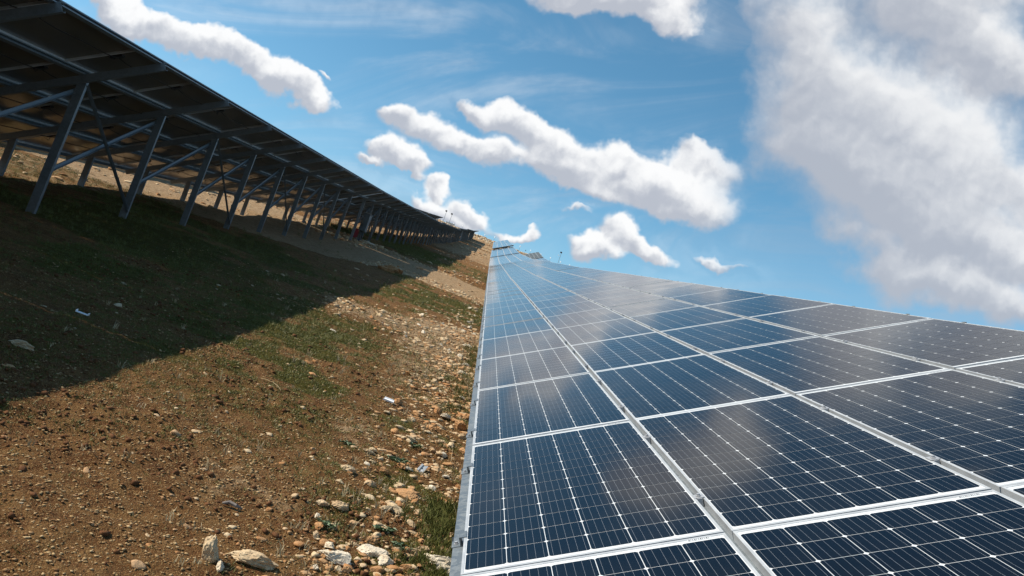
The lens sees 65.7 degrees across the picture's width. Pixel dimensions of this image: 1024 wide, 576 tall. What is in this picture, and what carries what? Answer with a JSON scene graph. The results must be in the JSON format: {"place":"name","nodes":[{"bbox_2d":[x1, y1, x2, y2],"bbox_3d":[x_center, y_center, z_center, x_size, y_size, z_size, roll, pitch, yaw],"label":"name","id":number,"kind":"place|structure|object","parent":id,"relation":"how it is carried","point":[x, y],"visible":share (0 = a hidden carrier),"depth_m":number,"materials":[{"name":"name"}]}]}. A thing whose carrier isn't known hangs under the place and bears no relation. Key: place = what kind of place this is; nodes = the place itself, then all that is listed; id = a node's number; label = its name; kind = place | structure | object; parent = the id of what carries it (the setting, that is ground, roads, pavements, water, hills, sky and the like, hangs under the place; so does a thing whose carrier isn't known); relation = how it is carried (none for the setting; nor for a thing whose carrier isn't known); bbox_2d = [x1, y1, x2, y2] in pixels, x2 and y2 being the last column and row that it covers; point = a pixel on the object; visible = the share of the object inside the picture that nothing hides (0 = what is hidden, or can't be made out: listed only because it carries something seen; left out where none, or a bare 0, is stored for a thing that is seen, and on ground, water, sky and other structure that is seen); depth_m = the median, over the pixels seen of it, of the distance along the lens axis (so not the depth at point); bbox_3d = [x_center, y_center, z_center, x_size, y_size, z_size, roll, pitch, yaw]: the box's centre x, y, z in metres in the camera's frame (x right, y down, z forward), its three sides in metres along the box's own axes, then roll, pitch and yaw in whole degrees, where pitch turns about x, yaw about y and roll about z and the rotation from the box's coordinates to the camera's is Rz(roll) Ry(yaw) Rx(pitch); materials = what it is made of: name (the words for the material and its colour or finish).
{"place":"outdoors","nodes":[
{"label":"outdoors","id":0,"kind":"place"},
{"bbox_2d":[0,142,522,575],"bbox_3d":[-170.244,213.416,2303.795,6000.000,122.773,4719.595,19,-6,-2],"label":"ground","id":1,"kind":"structure","parent":0,"point":[273,226],"depth_m":6.02,"materials":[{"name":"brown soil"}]},
{"bbox_2d":[1,363,15,367],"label":"rock","id":2,"kind":"object","parent":1,"relation":"on","point":[8,365],"visible":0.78,"depth_m":4.69,"materials":[{"name":"grey stone"}]},
{"bbox_2d":[8,339,33,348],"bbox_3d":[-3.197,0.367,5.162,0.201,0.057,0.117,7,-11,24],"label":"rock","id":3,"kind":"object","parent":1,"relation":"on","point":[21,343],"visible":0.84,"depth_m":5.13,"materials":[{"name":"stone"}]},
{"bbox_2d":[0,0,385,239],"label":"solar table","id":4,"kind":"object","parent":1,"relation":"on","point":[76,84],"visible":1,"depth_m":13.31,"materials":[{"name":"grey"}]},
{"bbox_2d":[201,534,218,562],"bbox_3d":[-1.298,1.149,3.400,0.080,0.181,0.082,24,-8,-43],"label":"rock","id":5,"kind":"object","parent":1,"relation":"on","point":[210,551],"visible":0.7,"depth_m":3.38,"materials":[{"name":"stone"}]},
{"bbox_2d":[216,559,224,571],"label":"rock","id":6,"kind":"object","parent":1,"relation":"on","point":[219,566],"visible":0.99,"depth_m":3.35,"materials":[{"name":"white stone"}]},
{"bbox_2d":[222,500,241,508],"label":"rock","id":7,"kind":"object","parent":1,"relation":"on","point":[230,502],"visible":1,"depth_m":3.98,"materials":[{"name":"grey stone"}]},
{"bbox_2d":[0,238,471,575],"bbox_3d":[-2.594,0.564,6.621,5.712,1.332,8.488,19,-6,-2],"label":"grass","id":8,"kind":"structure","parent":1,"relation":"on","point":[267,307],"depth_m":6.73,"materials":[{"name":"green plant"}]},
{"bbox_2d":[0,258,471,575],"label":"soil clods","id":9,"kind":"object","parent":1,"relation":"on","point":[136,482],"visible":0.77,"depth_m":4.72,"materials":[{"name":"brown soil"}]},
{"bbox_2d":[1,260,483,575],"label":"rubble","id":10,"kind":"object","parent":1,"relation":"on","point":[138,564],"visible":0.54,"depth_m":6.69,"materials":[{"name":"stone"}]},
{"bbox_2d":[0,147,487,401],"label":"grass","id":11,"kind":"structure","parent":1,"relation":"on","point":[411,251],"depth_m":13.73,"materials":[{"name":"green plant"}]},
{"bbox_2d":[0,149,491,291],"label":"rubble","id":12,"kind":"object","parent":1,"relation":"on","point":[347,236],"visible":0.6,"depth_m":35.48,"materials":[{"name":"stone"}]},
{"bbox_2d":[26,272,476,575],"bbox_3d":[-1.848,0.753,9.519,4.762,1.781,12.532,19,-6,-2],"label":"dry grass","id":13,"kind":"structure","parent":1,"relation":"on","point":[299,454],"depth_m":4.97,"materials":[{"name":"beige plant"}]},
{"bbox_2d":[229,549,278,570],"bbox_3d":[-1.151,1.211,3.535,0.225,0.071,0.143,12,-17,12],"label":"rock","id":14,"kind":"object","parent":1,"relation":"on","point":[253,558],"visible":0.94,"depth_m":3.50,"materials":[{"name":"stone"}]},
{"bbox_2d":[313,530,318,539],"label":"rock","id":15,"kind":"object","parent":1,"relation":"on","point":[315,534],"visible":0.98,"depth_m":3.95,"materials":[{"name":"stone"}]},
{"bbox_2d":[315,521,324,529],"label":"rock","id":16,"kind":"object","parent":1,"relation":"on","point":[319,525],"visible":0.97,"depth_m":4.11,"materials":[{"name":"orange stone"}]},
{"bbox_2d":[316,499,328,506],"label":"rock","id":17,"kind":"object","parent":1,"relation":"on","point":[321,502],"visible":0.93,"depth_m":4.42,"materials":[{"name":"stone"}]},
{"bbox_2d":[317,518,339,527],"bbox_3d":[-0.967,1.235,4.156,0.135,0.019,0.120,19,-6,-2],"label":"weed","id":18,"kind":"object","parent":1,"relation":"on","point":[329,524],"visible":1,"depth_m":4.15,"materials":[{"name":"green plant"}]},
{"bbox_2d":[324,541,333,548],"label":"rock","id":19,"kind":"object","parent":1,"relation":"on","point":[328,544],"visible":1,"depth_m":3.88,"materials":[{"name":"white stone"}]},
{"bbox_2d":[317,549,350,565],"bbox_3d":[-0.868,1.304,3.862,0.181,0.075,0.139,27,-13,-10],"label":"rock","id":20,"kind":"object","parent":1,"relation":"on","point":[340,557],"visible":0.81,"depth_m":3.82,"materials":[{"name":"white stone"}]},
{"bbox_2d":[331,500,348,510],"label":"rock","id":21,"kind":"object","parent":1,"relation":"on","point":[341,506],"visible":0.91,"depth_m":4.46,"materials":[{"name":"stone"}]},
{"bbox_2d":[337,439,354,444],"bbox_3d":[-1.197,1.120,5.749,0.141,0.019,0.126,19,-6,-2],"label":"weed","id":22,"kind":"object","parent":1,"relation":"on","point":[347,442],"visible":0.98,"depth_m":5.72,"materials":[{"name":"green plant"}]},
{"bbox_2d":[341,566,351,572],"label":"rock","id":23,"kind":"object","parent":1,"relation":"on","point":[345,569],"visible":1,"depth_m":3.78,"materials":[{"name":"orange stone"}]},
{"bbox_2d":[341,464,355,472],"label":"rock","id":24,"kind":"object","parent":1,"relation":"on","point":[350,468],"visible":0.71,"depth_m":5.14,"materials":[{"name":"stone"}]},
{"bbox_2d":[353,228,358,237],"bbox_3d":[-7.064,-2.482,35.758,0.274,0.449,0.306,21,-6,-25],"label":"red sack","id":25,"kind":"object","parent":1,"relation":"on","point":[356,232],"visible":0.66,"depth_m":35.68,"materials":[{"name":"fabric"}]},
{"bbox_2d":[355,212,372,240],"bbox_3d":[-6.926,-2.605,36.687,0.335,1.736,0.720,19,-6,-2],"label":"combiner box","id":26,"kind":"object","parent":1,"relation":"on","point":[367,220],"visible":0.7,"depth_m":36.45,"materials":[{"name":"grey metal"}]},
{"bbox_2d":[365,215,371,231],"bbox_3d":[-6.660,-2.968,36.736,0.033,0.800,0.600,19,-6,-2],"label":"door","id":27,"kind":"structure","parent":26,"relation":"in","point":[370,217],"depth_m":36.66,"materials":[{"name":"grey metal"}]},
{"bbox_2d":[291,193,442,244],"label":"solar table","id":28,"kind":"object","parent":1,"relation":"on","point":[391,213],"visible":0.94,"depth_m":42.57,"materials":[{"name":"grey"}]},
{"bbox_2d":[363,448,373,454],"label":"rock","id":29,"kind":"object","parent":1,"relation":"on","point":[367,450],"visible":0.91,"depth_m":5.70,"materials":[{"name":"stone"}]},
{"bbox_2d":[363,240,375,246],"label":"rock","id":30,"kind":"object","parent":1,"relation":"on","point":[370,243],"visible":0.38,"depth_m":36.95,"materials":[{"name":"white stone"}]},
{"bbox_2d":[364,480,376,486],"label":"rock","id":31,"kind":"object","parent":1,"relation":"on","point":[370,483],"visible":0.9,"depth_m":5.05,"materials":[{"name":"stone"}]},
{"bbox_2d":[364,536,377,545],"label":"rock","id":32,"kind":"object","parent":1,"relation":"on","point":[370,540],"visible":0.72,"depth_m":4.14,"materials":[{"name":"orange stone"}]},
{"bbox_2d":[356,544,388,556],"bbox_3d":[-0.704,1.350,4.029,0.164,0.061,0.119,23,-7,-37],"label":"rock","id":33,"kind":"object","parent":1,"relation":"on","point":[369,550],"visible":0.82,"depth_m":4.00,"materials":[{"name":"white stone"}]},
{"bbox_2d":[379,466,389,474],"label":"rock","id":34,"kind":"object","parent":1,"relation":"on","point":[384,469],"visible":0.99,"depth_m":5.42,"materials":[{"name":"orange stone"}]},
{"bbox_2d":[372,524,397,531],"bbox_3d":[-0.724,1.327,4.401,0.160,0.022,0.145,15,-7,30],"label":"weed","id":35,"kind":"object","parent":1,"relation":"on","point":[379,527],"visible":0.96,"depth_m":4.37,"materials":[{"name":"green plant"}]},
{"bbox_2d":[378,554,393,565],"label":"rock","id":36,"kind":"object","parent":1,"relation":"on","point":[384,559],"visible":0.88,"depth_m":3.95,"materials":[{"name":"white stone"}]},
{"bbox_2d":[377,265,394,272],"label":"rock","id":37,"kind":"object","parent":1,"relation":"on","point":[387,269],"visible":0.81,"depth_m":24.66,"materials":[{"name":"orange stone"}]},
{"bbox_2d":[381,505,391,511],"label":"rock","id":38,"kind":"object","parent":1,"relation":"on","point":[386,507],"visible":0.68,"depth_m":4.73,"materials":[{"name":"stone"}]},
{"bbox_2d":[383,397,394,402],"bbox_3d":[-1.154,1.049,7.424,0.096,0.016,0.060,21,9,4],"label":"plastic piece","id":39,"kind":"object","parent":1,"relation":"on","point":[387,399],"visible":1,"depth_m":7.41,"materials":[{"name":"white plastic"}]},
{"bbox_2d":[381,265,402,273],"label":"rock","id":40,"kind":"object","parent":1,"relation":"on","point":[396,269],"visible":0.54,"depth_m":25.22,"materials":[{"name":"orange stone"}]},
{"bbox_2d":[386,501,403,514],"bbox_3d":[-0.716,1.333,4.799,0.144,0.054,0.054,30,-3,15],"label":"rock","id":41,"kind":"object","parent":1,"relation":"on","point":[395,508],"visible":0.74,"depth_m":4.78,"materials":[{"name":"stone"}]},
{"bbox_2d":[391,428,399,433],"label":"rock","id":42,"kind":"object","parent":1,"relation":"on","point":[394,431],"visible":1,"depth_m":6.52,"materials":[{"name":"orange stone"}]},
{"bbox_2d":[383,454,410,462],"bbox_3d":[-0.823,1.253,5.765,0.210,0.025,0.200,22,-7,-27],"label":"weed","id":43,"kind":"object","parent":1,"relation":"on","point":[398,459],"visible":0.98,"depth_m":5.78,"materials":[{"name":"green plant"}]},
{"bbox_2d":[394,398,403,404],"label":"rock","id":44,"kind":"object","parent":1,"relation":"on","point":[398,401],"visible":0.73,"depth_m":7.58,"materials":[{"name":"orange stone"}]},
{"bbox_2d":[397,462,405,468],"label":"rock","id":45,"kind":"object","parent":1,"relation":"on","point":[401,465],"visible":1,"depth_m":5.66,"materials":[{"name":"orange stone"}]},
{"bbox_2d":[390,541,414,550],"bbox_3d":[-0.595,1.376,4.231,0.125,0.019,0.140,15,-7,31],"label":"weed","id":46,"kind":"object","parent":1,"relation":"on","point":[397,544],"visible":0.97,"depth_m":4.23,"materials":[{"name":"green plant"}]},
{"bbox_2d":[400,564,411,569],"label":"rock","id":47,"kind":"object","parent":1,"relation":"on","point":[406,566],"visible":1,"depth_m":3.96,"materials":[{"name":"orange stone"}]},
{"bbox_2d":[403,546,412,553],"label":"weed","id":48,"kind":"object","parent":1,"relation":"on","point":[407,551],"visible":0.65,"depth_m":4.21,"materials":[{"name":"plant"}]},
{"bbox_2d":[396,488,420,498],"bbox_3d":[-0.694,1.354,5.186,0.231,0.086,0.194,15,-5,-19],"label":"rock","id":49,"kind":"object","parent":1,"relation":"on","point":[410,493],"visible":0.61,"depth_m":5.16,"materials":[{"name":"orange stone"}]},
{"bbox_2d":[405,435,416,441],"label":"rock","id":50,"kind":"object","parent":1,"relation":"on","point":[412,439],"visible":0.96,"depth_m":6.42,"materials":[{"name":"stone"}]},
{"bbox_2d":[411,498,418,504],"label":"rock","id":51,"kind":"object","parent":1,"relation":"on","point":[416,501],"visible":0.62,"depth_m":5.04,"materials":[{"name":"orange stone"}]},
{"bbox_2d":[409,442,422,447],"bbox_3d":[-0.767,1.261,6.343,0.135,0.023,0.170,24,-8,-41],"label":"weed","id":52,"kind":"object","parent":1,"relation":"on","point":[415,445],"visible":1,"depth_m":6.34,"materials":[{"name":"green plant"}]},
{"bbox_2d":[413,410,419,415],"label":"rock","id":53,"kind":"object","parent":1,"relation":"on","point":[416,413],"visible":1,"depth_m":7.44,"materials":[{"name":"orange stone"}]},
{"bbox_2d":[414,532,423,538],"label":"rock","id":54,"kind":"object","parent":1,"relation":"on","point":[417,536],"visible":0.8,"depth_m":4.50,"materials":[{"name":"orange stone"}]},
{"bbox_2d":[413,416,424,421],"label":"rock","id":55,"kind":"object","parent":1,"relation":"on","point":[419,419],"visible":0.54,"depth_m":7.29,"materials":[{"name":"orange stone"}]},
{"bbox_2d":[418,538,424,543],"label":"rock","id":56,"kind":"object","parent":1,"relation":"on","point":[420,540],"visible":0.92,"depth_m":4.42,"materials":[{"name":"orange stone"}]},
{"bbox_2d":[416,464,427,472],"bbox_3d":[-0.656,1.320,5.796,0.052,0.012,0.090,23,21,12],"label":"clamp piece","id":57,"kind":"object","parent":1,"relation":"on","point":[422,467],"visible":1,"depth_m":5.79,"materials":[{"name":"metal"}]},
{"bbox_2d":[418,546,429,550],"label":"rock","id":58,"kind":"object","parent":1,"relation":"on","point":[422,547],"visible":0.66,"depth_m":4.33,"materials":[{"name":"stone"}]},
{"bbox_2d":[424,399,433,405],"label":"rock","id":59,"kind":"object","parent":1,"relation":"on","point":[429,403],"visible":0.64,"depth_m":8.01,"materials":[{"name":"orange stone"}]},
{"bbox_2d":[424,425,436,430],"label":"rock","id":60,"kind":"object","parent":1,"relation":"on","point":[433,428],"visible":0.59,"depth_m":7.09,"materials":[{"name":"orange stone"}]},
{"bbox_2d":[428,485,435,490],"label":"rock","id":61,"kind":"object","parent":1,"relation":"on","point":[432,487],"visible":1,"depth_m":5.46,"materials":[{"name":"white stone"}]},
{"bbox_2d":[404,222,460,244],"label":"solar table","id":62,"kind":"object","parent":1,"relation":"on","point":[446,230],"visible":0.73,"depth_m":87.37,"materials":[{"name":"metal"}]},
{"bbox_2d":[427,213,442,220],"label":"solar table","id":63,"kind":"object","parent":1,"relation":"on","point":[436,217],"visible":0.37,"depth_m":179.42,"materials":[{"name":"metal"}]},
{"bbox_2d":[395,342,477,575],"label":"grass","id":64,"kind":"structure","parent":1,"relation":"on","point":[441,527],"depth_m":4.75,"materials":[{"name":"green plant"}]},
{"bbox_2d":[434,407,439,412],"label":"rock","id":65,"kind":"object","parent":1,"relation":"on","point":[436,409],"visible":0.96,"depth_m":7.75,"materials":[{"name":"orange stone"}]},
{"bbox_2d":[424,553,450,571],"bbox_3d":[-0.363,1.491,4.249,0.254,0.130,0.197,18,-6,10],"label":"rock","id":66,"kind":"object","parent":1,"relation":"on","point":[445,561],"visible":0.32,"depth_m":4.18,"materials":[{"name":"white stone"}]},
{"bbox_2d":[440,413,450,418],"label":"rock","id":67,"kind":"object","parent":1,"relation":"on","point":[445,415],"visible":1,"depth_m":7.67,"materials":[{"name":"white stone"}]},
{"bbox_2d":[441,462,458,468],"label":"rock","id":68,"kind":"object","parent":1,"relation":"on","point":[447,464],"visible":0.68,"depth_m":6.22,"materials":[{"name":"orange stone"}]},
{"bbox_2d":[447,442,453,447],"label":"rock","id":69,"kind":"object","parent":1,"relation":"on","point":[450,445],"visible":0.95,"depth_m":6.72,"materials":[{"name":"stone"}]},
{"bbox_2d":[436,228,467,242],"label":"solar table","id":70,"kind":"object","parent":1,"relation":"on","point":[457,234],"visible":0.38,"depth_m":124.50,"materials":[{"name":"metal"}]},
{"bbox_2d":[449,447,464,483],"bbox_3d":[-0.352,1.322,5.915,0.256,0.282,0.404,16,-6,22],"label":"dry weed","id":71,"kind":"object","parent":1,"relation":"on","point":[458,465],"visible":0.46,"depth_m":5.87,"materials":[{"name":"beige plant"}]},
{"bbox_2d":[454,420,466,430],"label":"rock","id":72,"kind":"object","parent":1,"relation":"on","point":[459,424],"visible":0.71,"depth_m":7.50,"materials":[{"name":"orange stone"}]},
{"bbox_2d":[448,229,473,240],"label":"solar table","id":73,"kind":"object","parent":1,"relation":"on","point":[464,235],"visible":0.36,"depth_m":157.62,"materials":[{"name":"metal"}]},
{"bbox_2d":[459,447,464,453],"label":"rock","id":74,"kind":"object","parent":1,"relation":"on","point":[462,450],"visible":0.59,"depth_m":6.65,"materials":[{"name":"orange stone"}]},
{"bbox_2d":[458,434,466,439],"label":"rock","id":75,"kind":"object","parent":1,"relation":"on","point":[461,436],"visible":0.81,"depth_m":7.14,"materials":[{"name":"stone"}]},
{"bbox_2d":[462,413,469,420],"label":"rock","id":76,"kind":"object","parent":1,"relation":"on","point":[466,416],"visible":0.46,"depth_m":7.96,"materials":[{"name":"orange stone"}]},
{"bbox_2d":[460,375,471,397],"bbox_3d":[-0.510,1.144,9.223,0.224,0.291,0.422,19,-6,-2],"label":"dry weed","id":77,"kind":"object","parent":1,"relation":"on","point":[468,388],"visible":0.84,"depth_m":9.18,"materials":[{"name":"beige plant"}]},
{"bbox_2d":[460,231,477,239],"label":"solar table","id":78,"kind":"object","parent":1,"relation":"on","point":[471,234],"visible":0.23,"depth_m":196.01,"materials":[{"name":"metal"}]},
{"bbox_2d":[437,219,526,254],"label":"stone bank","id":79,"kind":"structure","parent":1,"relation":"on","point":[490,240],"depth_m":246.34,"materials":[{"name":"white stone"}]},
{"bbox_2d":[493,240,508,248],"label":"solar table","id":80,"kind":"object","parent":1,"relation":"on","point":[501,242],"visible":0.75,"depth_m":206.72,"materials":[{"name":"glass"}]},
{"bbox_2d":[492,242,513,249],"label":"solar table","id":81,"kind":"object","parent":1,"relation":"on","point":[502,245],"visible":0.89,"depth_m":161.95,"materials":[{"name":"glass"}]},
{"bbox_2d":[490,247,518,257],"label":"solar table","id":82,"kind":"object","parent":1,"relation":"on","point":[503,251],"visible":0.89,"depth_m":124.21,"materials":[{"name":"glass"}]},
{"bbox_2d":[489,253,530,265],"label":"solar table","id":83,"kind":"object","parent":1,"relation":"on","point":[511,258],"visible":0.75,"depth_m":86.31,"materials":[{"name":"glass"}]},
{"bbox_2d":[486,259,580,283],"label":"solar table","id":84,"kind":"object","parent":1,"relation":"on","point":[513,270],"visible":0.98,"depth_m":42.47,"materials":[{"name":"blue"}]},
{"bbox_2d":[525,252,542,258],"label":"solar table","id":85,"kind":"object","parent":1,"relation":"on","point":[536,255],"visible":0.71,"depth_m":216.13,"materials":[{"name":"glass"}]},
{"bbox_2d":[449,268,1023,575],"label":"solar table","id":86,"kind":"object","parent":1,"relation":"on","point":[622,424],"visible":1,"depth_m":4.13,"materials":[{"name":"blue"}]},
{"bbox_2d":[63,0,1023,330],"label":"sky","id":87,"kind":"structure","parent":0,"point":[869,154],"materials":[{"name":"blue"}]}
]}

